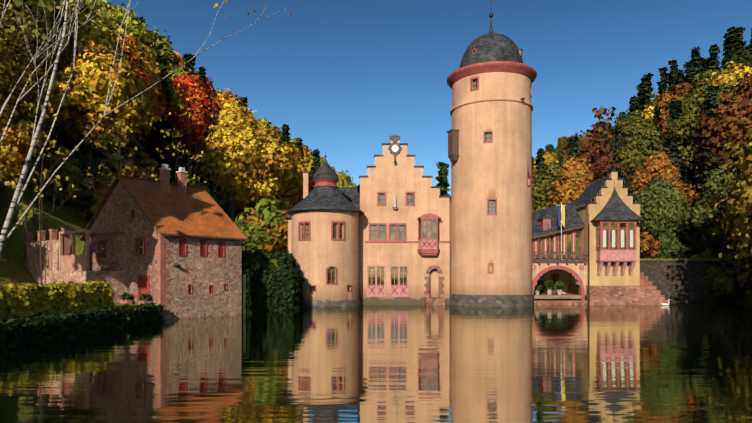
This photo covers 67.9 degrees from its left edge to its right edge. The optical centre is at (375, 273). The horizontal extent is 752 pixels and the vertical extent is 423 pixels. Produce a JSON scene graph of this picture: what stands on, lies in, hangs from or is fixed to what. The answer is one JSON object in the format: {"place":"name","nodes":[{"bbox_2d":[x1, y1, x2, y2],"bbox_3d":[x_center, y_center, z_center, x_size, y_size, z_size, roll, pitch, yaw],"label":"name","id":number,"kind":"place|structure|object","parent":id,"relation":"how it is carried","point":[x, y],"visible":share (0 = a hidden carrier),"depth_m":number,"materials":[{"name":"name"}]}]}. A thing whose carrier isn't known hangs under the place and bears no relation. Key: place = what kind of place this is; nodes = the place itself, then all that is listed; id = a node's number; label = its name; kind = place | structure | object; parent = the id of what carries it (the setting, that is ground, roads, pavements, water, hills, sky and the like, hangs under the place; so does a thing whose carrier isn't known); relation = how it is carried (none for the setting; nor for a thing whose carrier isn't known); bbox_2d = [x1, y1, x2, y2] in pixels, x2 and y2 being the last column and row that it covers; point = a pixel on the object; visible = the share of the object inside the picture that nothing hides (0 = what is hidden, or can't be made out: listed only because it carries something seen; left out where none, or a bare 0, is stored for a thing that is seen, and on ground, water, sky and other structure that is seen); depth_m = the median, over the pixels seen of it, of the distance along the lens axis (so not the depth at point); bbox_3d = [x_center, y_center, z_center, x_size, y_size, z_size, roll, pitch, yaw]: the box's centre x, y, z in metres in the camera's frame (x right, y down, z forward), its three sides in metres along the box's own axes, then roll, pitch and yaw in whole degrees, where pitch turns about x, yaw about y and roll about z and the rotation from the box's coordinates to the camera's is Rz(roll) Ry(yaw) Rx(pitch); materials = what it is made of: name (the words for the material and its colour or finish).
{"place":"outdoors","nodes":[
{"label":"outdoors","id":0,"kind":"place"},
{"bbox_2d":[284,171,450,299],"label":"castle bodies","id":1,"kind":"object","parent":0,"point":[351,195],"visible":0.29,"depth_m":57.36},
{"bbox_2d":[0,302,751,422],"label":"pond water","id":2,"kind":"structure","parent":0,"point":[681,362],"depth_m":18.46,"materials":[{"name":"liquid"}]},
{"bbox_2d":[0,146,751,322],"bbox_3d":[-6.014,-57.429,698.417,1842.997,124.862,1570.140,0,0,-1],"label":"valley ground","id":3,"kind":"structure","parent":0,"point":[14,269],"depth_m":45.44,"materials":[{"name":"green plant"}]},
{"bbox_2d":[0,86,45,186],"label":"tree","id":4,"kind":"object","parent":3,"relation":"on","point":[12,157],"visible":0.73,"depth_m":42.48,"materials":[{"name":"yellow plant"}]},
{"bbox_2d":[2,30,45,107],"bbox_3d":[-35.420,-16.545,53.665,7.258,14.359,7.962,0,0,2],"label":"tree","id":5,"kind":"object","parent":3,"relation":"on","point":[31,67],"depth_m":53.04,"materials":[{"name":"yellow plant"}]},
{"bbox_2d":[0,3,64,132],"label":"corner tree","id":6,"kind":"object","parent":3,"relation":"on","point":[9,78],"visible":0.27,"depth_m":42.37,"materials":[{"name":"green plant"}]},
{"bbox_2d":[0,54,74,230],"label":"slope birch","id":7,"kind":"object","parent":3,"relation":"on","point":[50,145],"visible":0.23,"depth_m":45.18,"materials":[{"name":"yellow plant"}]},
{"bbox_2d":[0,0,94,81],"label":"forest tree","id":8,"kind":"object","parent":3,"relation":"on","point":[34,7],"visible":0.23,"depth_m":54.73,"materials":[{"name":"yellow plant"}]},
{"bbox_2d":[40,122,62,148],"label":"slope shrub","id":9,"kind":"object","parent":3,"relation":"on","point":[59,135],"visible":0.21,"depth_m":67.91,"materials":[{"name":"green plant"}]},
{"bbox_2d":[0,68,113,284],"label":"slope birch","id":10,"kind":"object","parent":3,"relation":"on","point":[26,127],"visible":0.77,"depth_m":41.48,"materials":[{"name":"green plant"}]},
{"bbox_2d":[0,279,114,318],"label":"yellow hedge","id":11,"kind":"object","parent":3,"relation":"on","point":[24,299],"visible":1,"depth_m":29.67,"materials":[{"name":"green plant"}]},
{"bbox_2d":[26,146,94,208],"bbox_3d":[-29.248,-7.681,51.802,6.702,7.935,5.551,0,0,-1],"label":"slope shrub","id":12,"kind":"object","parent":3,"relation":"on","point":[74,174],"visible":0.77,"depth_m":50.80,"materials":[{"name":"green plant"}]},
{"bbox_2d":[49,137,114,176],"bbox_3d":[-33.763,-12.261,65.392,6.862,9.808,8.284,0,0,9],"label":"slope shrub","id":13,"kind":"object","parent":3,"relation":"on","point":[79,152],"visible":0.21,"depth_m":63.26,"materials":[{"name":"green plant"}]},
{"bbox_2d":[0,302,164,350],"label":"hedge","id":14,"kind":"object","parent":3,"relation":"on","point":[30,330],"visible":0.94,"depth_m":27.45,"materials":[{"name":"green plant"}]},
{"bbox_2d":[53,0,130,141],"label":"forest tree","id":15,"kind":"object","parent":3,"relation":"on","point":[106,28],"visible":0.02,"depth_m":68.39,"materials":[{"name":"green plant"}]},
{"bbox_2d":[29,17,160,173],"bbox_3d":[-31.710,-17.098,61.474,14.954,21.789,14.024,0,0,31],"label":"forest tree","id":16,"kind":"object","parent":3,"relation":"on","point":[82,108],"visible":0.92,"depth_m":59.54,"materials":[{"name":"yellow plant"}]},
{"bbox_2d":[73,152,140,214],"bbox_3d":[-25.572,-6.250,55.163,8.109,11.590,9.790,0,0,-33],"label":"slope shrub","id":17,"kind":"object","parent":3,"relation":"on","point":[106,160],"visible":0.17,"depth_m":53.64,"materials":[{"name":"green plant"}]},
{"bbox_2d":[73,162,142,219],"bbox_3d":[-24.025,-5.116,53.546,9.490,11.236,7.861,0,0,30],"label":"slope shrub","id":18,"kind":"object","parent":3,"relation":"on","point":[130,168],"visible":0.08,"depth_m":52.18,"materials":[{"name":"green plant"}]},
{"bbox_2d":[81,87,153,201],"bbox_3d":[-21.758,-7.599,46.921,5.743,15.102,5.381,0,0,-23],"label":"slope birch","id":19,"kind":"object","parent":3,"relation":"on","point":[98,145],"visible":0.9,"depth_m":45.64,"materials":[{"name":"yellow plant"}]},
{"bbox_2d":[94,0,145,47],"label":"forest tree","id":20,"kind":"object","parent":3,"relation":"on","point":[109,8],"visible":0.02,"depth_m":94.67,"materials":[{"name":"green plant"}]},
{"bbox_2d":[1,181,241,319],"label":"stone house walls","id":21,"kind":"structure","parent":3,"relation":"on","point":[120,267],"depth_m":40.06,"materials":[{"name":"stone"}]},
{"bbox_2d":[25,164,226,319],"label":"house trim","id":22,"kind":"structure","parent":21,"relation":"attached to","point":[72,262],"depth_m":39.15,"materials":[{"name":"stone"}]},
{"bbox_2d":[79,174,247,240],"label":"roof","id":23,"kind":"structure","parent":21,"relation":"on","point":[196,211],"depth_m":41.09,"materials":[{"name":"tile"}]},
{"bbox_2d":[110,3,157,47],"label":"forest tree","id":24,"kind":"object","parent":3,"relation":"on","point":[133,23],"visible":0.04,"depth_m":103.06,"materials":[{"name":"green plant"}]},
{"bbox_2d":[112,137,159,176],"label":"slope shrub","id":25,"kind":"object","parent":3,"relation":"on","point":[129,147],"visible":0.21,"depth_m":71.30,"materials":[{"name":"green plant"}]},
{"bbox_2d":[113,28,163,98],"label":"forest tree","id":26,"kind":"object","parent":3,"relation":"on","point":[155,69],"visible":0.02,"depth_m":90.90,"materials":[{"name":"green plant"}]},
{"bbox_2d":[111,34,172,139],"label":"forest tree","id":27,"kind":"object","parent":3,"relation":"on","point":[155,96],"visible":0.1,"depth_m":82.42,"materials":[{"name":"green plant"}]},
{"bbox_2d":[124,159,159,180],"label":"slope shrub","id":28,"kind":"object","parent":3,"relation":"on","point":[143,167],"visible":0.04,"depth_m":63.41,"materials":[{"name":"green plant"}]},
{"bbox_2d":[0,0,290,259],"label":"birch","id":29,"kind":"object","parent":3,"relation":"on","point":[18,193],"visible":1,"depth_m":23.59,"materials":[{"name":"white plant"}]},
{"bbox_2d":[134,158,159,179],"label":"slope shrub","id":30,"kind":"object","parent":3,"relation":"on","point":[148,161],"visible":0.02,"depth_m":69.63,"materials":[{"name":"green plant"}]},
{"bbox_2d":[137,43,185,152],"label":"forest tree","id":31,"kind":"object","parent":3,"relation":"on","point":[173,96],"depth_m":95.63,"materials":[{"name":"green plant"}]},
{"bbox_2d":[137,124,186,167],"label":"forest tree","id":32,"kind":"object","parent":3,"relation":"on","point":[148,136],"depth_m":108.47,"materials":[{"name":"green plant"}]},
{"bbox_2d":[146,54,180,182],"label":"forest spruce","id":33,"kind":"object","parent":3,"relation":"on","point":[161,142],"visible":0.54,"depth_m":92.85,"materials":[{"name":"green plant"}]},
{"bbox_2d":[142,26,197,158],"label":"forest tree","id":34,"kind":"object","parent":3,"relation":"on","point":[163,46],"visible":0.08,"depth_m":107.25,"materials":[{"name":"green plant"}]},
{"bbox_2d":[142,103,208,186],"bbox_3d":[-18.457,-8.056,50.980,6.102,16.045,5.717,0,0,8],"label":"slope birch","id":35,"kind":"object","parent":3,"relation":"on","point":[179,145],"visible":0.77,"depth_m":52.23,"materials":[{"name":"yellow plant"}]},
{"bbox_2d":[171,53,202,183],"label":"spruce","id":36,"kind":"object","parent":3,"relation":"on","point":[190,64],"visible":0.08,"depth_m":108.92,"materials":[{"name":"green plant"}]},
{"bbox_2d":[156,71,220,184],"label":"forest tree","id":37,"kind":"object","parent":3,"relation":"on","point":[196,100],"visible":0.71,"depth_m":99.64,"materials":[{"name":"red plant"}]},
{"bbox_2d":[187,177,231,214],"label":"slope shrub","id":38,"kind":"object","parent":3,"relation":"on","point":[220,201],"visible":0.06,"depth_m":80.20,"materials":[{"name":"green plant"}]},
{"bbox_2d":[195,92,225,199],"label":"forest spruce","id":39,"kind":"object","parent":3,"relation":"on","point":[208,175],"visible":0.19,"depth_m":102.10,"materials":[{"name":"green plant"}]},
{"bbox_2d":[186,97,278,222],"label":"forest tree","id":40,"kind":"object","parent":3,"relation":"on","point":[231,137],"visible":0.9,"depth_m":100.16,"materials":[{"name":"yellow plant"}]},
{"bbox_2d":[215,88,258,208],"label":"forest tree","id":41,"kind":"object","parent":3,"relation":"on","point":[230,98],"visible":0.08,"depth_m":117.75,"materials":[{"name":"yellow plant"}]},
{"bbox_2d":[199,117,302,211],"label":"forest tree","id":42,"kind":"object","parent":3,"relation":"on","point":[279,156],"visible":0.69,"depth_m":104.11,"materials":[{"name":"yellow plant"}]},
{"bbox_2d":[235,196,287,253],"bbox_3d":[-12.672,-3.711,66.369,9.325,11.040,7.724,0,0,-34],"label":"slope shrub","id":43,"kind":"object","parent":3,"relation":"on","point":[269,211],"visible":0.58,"depth_m":63.96,"materials":[{"name":"green plant"}]},
{"bbox_2d":[241,208,287,252],"bbox_3d":[-13.712,-3.573,67.443,7.191,10.278,8.681,0,0,-44],"label":"slope shrub","id":44,"kind":"object","parent":3,"relation":"on","point":[252,219],"visible":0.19,"depth_m":64.64,"materials":[{"name":"yellow plant"}]},
{"bbox_2d":[242,249,295,269],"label":"hedge","id":45,"kind":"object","parent":3,"relation":"on","point":[285,260],"depth_m":48.07,"materials":[{"name":"green plant"}]},
{"bbox_2d":[242,266,304,313],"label":"ivy bank","id":46,"kind":"structure","parent":3,"relation":"on","point":[263,289],"depth_m":46.81,"materials":[{"name":"green plant"}]},
{"bbox_2d":[257,209,289,253],"bbox_3d":[-10.856,-3.312,66.284,7.616,9.017,6.308,0,0,-12],"label":"slope shrub","id":47,"kind":"object","parent":3,"relation":"on","point":[273,240],"visible":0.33,"depth_m":64.23,"materials":[{"name":"orange plant"}]},
{"bbox_2d":[281,124,290,144],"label":"spruce","id":48,"kind":"object","parent":3,"relation":"on","point":[285,133],"visible":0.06,"depth_m":124.53,"materials":[{"name":"green plant"}]},
{"bbox_2d":[280,140,314,213],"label":"forest tree","id":49,"kind":"object","parent":3,"relation":"on","point":[293,201],"visible":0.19,"depth_m":115.55,"materials":[{"name":"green plant"}]},
{"bbox_2d":[289,135,335,179],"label":"forest tree","id":50,"kind":"object","parent":3,"relation":"on","point":[308,166],"visible":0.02,"depth_m":132.46,"materials":[{"name":"yellow plant"}]},
{"bbox_2d":[310,148,320,191],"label":"spruce","id":51,"kind":"object","parent":3,"relation":"on","point":[316,164],"visible":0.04,"depth_m":119.41,"materials":[{"name":"green plant"}]},
{"bbox_2d":[291,209,359,306],"bbox_3d":[-4.969,-1.273,55.032,6.840,9.650,6.840,0,0,-1],"label":"round turret","id":52,"kind":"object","parent":3,"relation":"on","point":[318,254],"depth_m":52.09,"materials":[{"name":"beige paint"}]},
{"bbox_2d":[332,167,355,186],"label":"forest tree","id":53,"kind":"object","parent":3,"relation":"on","point":[344,180],"depth_m":138.97,"materials":[{"name":"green plant"}]},
{"bbox_2d":[435,162,450,195],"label":"spruce","id":54,"kind":"object","parent":3,"relation":"on","point":[442,178],"visible":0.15,"depth_m":77.33,"materials":[{"name":"green plant"}]},
{"bbox_2d":[286,0,643,304],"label":"castle trim","id":55,"kind":"structure","parent":3,"relation":"on","point":[616,218],"depth_m":54.89,"materials":[{"name":"stone"}]},
{"bbox_2d":[450,72,533,306],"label":"round tower","id":56,"kind":"structure","parent":3,"relation":"on","point":[499,168],"depth_m":52.49,"materials":[{"name":"beige paint"}]},
{"bbox_2d":[535,148,544,173],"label":"spruce","id":57,"kind":"object","parent":3,"relation":"on","point":[540,153],"visible":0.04,"depth_m":115.17,"materials":[{"name":"green plant"}]},
{"bbox_2d":[532,157,562,211],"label":"forest tree","id":58,"kind":"object","parent":3,"relation":"on","point":[545,177],"visible":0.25,"depth_m":102.22,"materials":[{"name":"green plant"}]},
{"bbox_2d":[533,148,561,169],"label":"forest tree","id":59,"kind":"object","parent":3,"relation":"on","point":[548,157],"visible":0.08,"depth_m":121.03,"materials":[{"name":"yellow plant"}]},
{"bbox_2d":[532,201,586,299],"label":"gallery wing","id":60,"kind":"structure","parent":3,"relation":"on","point":[573,219],"depth_m":57.79,"materials":[{"name":"paint"}]},
{"bbox_2d":[118,279,565,300],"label":"potted plants","id":61,"kind":"object","parent":60,"relation":"on","point":[549,286],"visible":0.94,"depth_m":57.64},
{"bbox_2d":[543,155,598,208],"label":"garden tree","id":62,"kind":"object","parent":3,"relation":"on","point":[573,181],"visible":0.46,"depth_m":76.96,"materials":[{"name":"orange plant"}]},
{"bbox_2d":[566,136,578,155],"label":"forest spruce","id":63,"kind":"object","parent":3,"relation":"on","point":[572,144],"visible":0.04,"depth_m":113.90,"materials":[{"name":"green plant"}]},
{"bbox_2d":[559,130,594,157],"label":"forest tree","id":64,"kind":"object","parent":3,"relation":"on","point":[581,138],"visible":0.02,"depth_m":131.66,"materials":[{"name":"orange plant"}]},
{"bbox_2d":[535,106,640,206],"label":"tree","id":65,"kind":"object","parent":3,"relation":"on","point":[605,151],"visible":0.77,"depth_m":88.34,"materials":[{"name":"brown plant"}]},
{"bbox_2d":[578,135,610,180],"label":"forest tree","id":66,"kind":"object","parent":3,"relation":"on","point":[595,143],"depth_m":104.62,"materials":[{"name":"brown plant"}]},
{"bbox_2d":[590,149,632,190],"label":"tree","id":67,"kind":"object","parent":3,"relation":"on","point":[606,167],"visible":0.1,"depth_m":101.30,"materials":[{"name":"brown plant"}]},
{"bbox_2d":[568,172,668,304],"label":"gabled building","id":68,"kind":"structure","parent":3,"relation":"on","point":[636,288],"depth_m":55.80,"materials":[{"name":"paint"}]},
{"bbox_2d":[610,126,630,187],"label":"forest spruce","id":69,"kind":"object","parent":3,"relation":"on","point":[617,143],"visible":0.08,"depth_m":99.57,"materials":[{"name":"green plant"}]},
{"bbox_2d":[604,110,641,144],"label":"forest tree","id":70,"kind":"object","parent":3,"relation":"on","point":[622,116],"depth_m":110.52,"materials":[{"name":"green plant"}]},
{"bbox_2d":[605,115,675,188],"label":"forest tree","id":71,"kind":"object","parent":3,"relation":"on","point":[640,144],"visible":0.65,"depth_m":99.02,"materials":[{"name":"green plant"}]},
{"bbox_2d":[637,73,653,112],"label":"spruce","id":72,"kind":"object","parent":3,"relation":"on","point":[646,85],"visible":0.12,"depth_m":128.30,"materials":[{"name":"green plant"}]},
{"bbox_2d":[640,231,661,257],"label":"garden shrub","id":73,"kind":"object","parent":3,"relation":"on","point":[649,245],"visible":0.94,"depth_m":63.99,"materials":[{"name":"orange plant"}]},
{"bbox_2d":[653,106,664,237],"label":"forest spruce","id":74,"kind":"object","parent":3,"relation":"on","point":[657,112],"visible":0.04,"depth_m":100.80,"materials":[{"name":"green plant"}]},
{"bbox_2d":[631,99,689,170],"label":"forest tree","id":75,"kind":"object","parent":3,"relation":"on","point":[646,113],"depth_m":111.39,"materials":[{"name":"yellow plant"}]},
{"bbox_2d":[656,67,668,96],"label":"spruce","id":76,"kind":"object","parent":3,"relation":"on","point":[663,87],"visible":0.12,"depth_m":126.66,"materials":[{"name":"green plant"}]},
{"bbox_2d":[627,153,700,207],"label":"garden tree","id":77,"kind":"object","parent":3,"relation":"on","point":[659,164],"visible":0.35,"depth_m":72.79,"materials":[{"name":"orange plant"}]},
{"bbox_2d":[632,175,700,239],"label":"garden tree","id":78,"kind":"object","parent":3,"relation":"on","point":[661,204],"visible":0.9,"depth_m":68.95,"materials":[{"name":"green plant"}]},
{"bbox_2d":[630,115,702,186],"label":"tree","id":79,"kind":"object","parent":3,"relation":"on","point":[659,120],"visible":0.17,"depth_m":98.83,"materials":[{"name":"plant"}]},
{"bbox_2d":[644,86,698,180],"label":"forest tree","id":80,"kind":"object","parent":3,"relation":"on","point":[664,100],"depth_m":111.68,"materials":[{"name":"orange plant"}]},
{"bbox_2d":[655,228,688,257],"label":"garden shrub","id":81,"kind":"object","parent":3,"relation":"on","point":[670,247],"visible":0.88,"depth_m":66.93,"materials":[{"name":"green plant"}]},
{"bbox_2d":[668,60,678,92],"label":"spruce","id":82,"kind":"object","parent":3,"relation":"on","point":[672,73],"visible":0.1,"depth_m":154.22,"materials":[{"name":"green plant"}]},
{"bbox_2d":[660,80,695,187],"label":"forest tree","id":83,"kind":"object","parent":3,"relation":"on","point":[679,90],"visible":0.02,"depth_m":109.35,"materials":[{"name":"green plant"}]},
{"bbox_2d":[663,99,693,205],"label":"forest spruce","id":84,"kind":"object","parent":3,"relation":"on","point":[674,114],"visible":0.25,"depth_m":96.73,"materials":[{"name":"green plant"}]},
{"bbox_2d":[660,85,718,228],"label":"forest tree","id":85,"kind":"object","parent":3,"relation":"on","point":[694,103],"visible":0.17,"depth_m":95.26,"materials":[{"name":"green plant"}]},
{"bbox_2d":[682,61,697,198],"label":"spruce","id":86,"kind":"object","parent":3,"relation":"on","point":[690,72],"visible":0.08,"depth_m":121.85,"materials":[{"name":"green plant"}]},
{"bbox_2d":[640,260,744,301],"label":"garden retaining wall","id":87,"kind":"structure","parent":3,"relation":"on","point":[676,280],"depth_m":61.38,"materials":[{"name":"stone"}]},
{"bbox_2d":[674,227,715,257],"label":"garden shrub","id":88,"kind":"object","parent":3,"relation":"on","point":[695,242],"visible":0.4,"depth_m":69.81,"materials":[{"name":"green plant"}]},
{"bbox_2d":[690,46,701,74],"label":"spruce","id":89,"kind":"object","parent":3,"relation":"on","point":[695,53],"visible":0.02,"depth_m":155.92,"materials":[{"name":"green plant"}]},
{"bbox_2d":[679,69,720,111],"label":"forest tree","id":90,"kind":"object","parent":3,"relation":"on","point":[697,85],"visible":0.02,"depth_m":103.15,"materials":[{"name":"green plant"}]},
{"bbox_2d":[695,57,705,75],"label":"spruce","id":91,"kind":"object","parent":3,"relation":"on","point":[701,65],"visible":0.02,"depth_m":134.54,"materials":[{"name":"green plant"}]},
{"bbox_2d":[677,78,738,178],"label":"forest tree","id":92,"kind":"object","parent":3,"relation":"on","point":[685,152],"visible":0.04,"depth_m":94.14,"materials":[{"name":"green plant"}]},
{"bbox_2d":[680,166,746,255],"bbox_3d":[40.634,-6.106,65.633,8.807,12.773,7.556,0,0,14],"label":"garden tree","id":93,"kind":"object","parent":3,"relation":"on","point":[698,216],"visible":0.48,"depth_m":64.52,"materials":[{"name":"green plant"}]},
{"bbox_2d":[691,85,736,226],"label":"forest spruce","id":94,"kind":"object","parent":3,"relation":"on","point":[712,94],"visible":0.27,"depth_m":90.11,"materials":[{"name":"green plant"}]},
{"bbox_2d":[706,44,721,73],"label":"spruce","id":95,"kind":"object","parent":3,"relation":"on","point":[712,60],"visible":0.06,"depth_m":123.96,"materials":[{"name":"green plant"}]},
{"bbox_2d":[683,71,751,174],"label":"forest tree","id":96,"kind":"object","parent":3,"relation":"on","point":[733,111],"visible":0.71,"depth_m":86.59,"materials":[{"name":"brown plant"}]},
{"bbox_2d":[700,249,743,302],"bbox_3d":[38.750,1.532,60.704,7.002,8.290,5.799,0,0,-19],"label":"bank shrub","id":97,"kind":"object","parent":3,"relation":"on","point":[717,284],"visible":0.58,"depth_m":60.11,"materials":[{"name":"green plant"}]},
{"bbox_2d":[704,235,745,256],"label":"garden shrub","id":98,"kind":"object","parent":3,"relation":"on","point":[716,249],"visible":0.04,"depth_m":73.69,"materials":[{"name":"green plant"}]},
{"bbox_2d":[703,61,751,88],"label":"tree","id":99,"kind":"object","parent":3,"relation":"on","point":[731,74],"visible":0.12,"depth_m":98.31,"materials":[{"name":"yellow plant"}]},
{"bbox_2d":[704,116,751,270],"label":"tree","id":100,"kind":"object","parent":3,"relation":"on","point":[742,212],"visible":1,"depth_m":45.59,"materials":[{"name":"plant"}]},
{"bbox_2d":[724,26,736,48],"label":"spruce","id":101,"kind":"object","parent":3,"relation":"on","point":[730,36],"visible":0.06,"depth_m":147.06,"materials":[{"name":"green plant"}]},
{"bbox_2d":[719,258,751,304],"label":"bank shrub","id":102,"kind":"object","parent":3,"relation":"on","point":[740,281],"visible":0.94,"depth_m":52.61,"materials":[{"name":"green plant"}]},
{"bbox_2d":[732,27,745,55],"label":"spruce","id":103,"kind":"object","parent":3,"relation":"on","point":[739,44],"visible":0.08,"depth_m":122.06,"materials":[{"name":"green plant"}]},
{"bbox_2d":[732,49,751,68],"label":"forest tree","id":104,"kind":"object","parent":3,"relation":"on","point":[744,57],"visible":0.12,"depth_m":107.84,"materials":[{"name":"green plant"}]},
{"bbox_2d":[360,139,449,304],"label":"stepped gable facade","id":105,"kind":"structure","parent":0,"point":[392,179],"depth_m":55.91,"materials":[{"name":"paint"}]},
{"bbox_2d":[102,0,751,195],"label":"sky","id":106,"kind":"structure","parent":0,"point":[345,77],"materials":[{"name":"blue"}]},
{"bbox_2d":[558,205,564,226],"bbox_3d":[18.672,-5.713,56.201,0.700,2.230,0.056,0,0,-1],"label":"flag","id":107,"kind":"object","parent":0,"point":[561,215],"visible":0.92,"depth_m":56.20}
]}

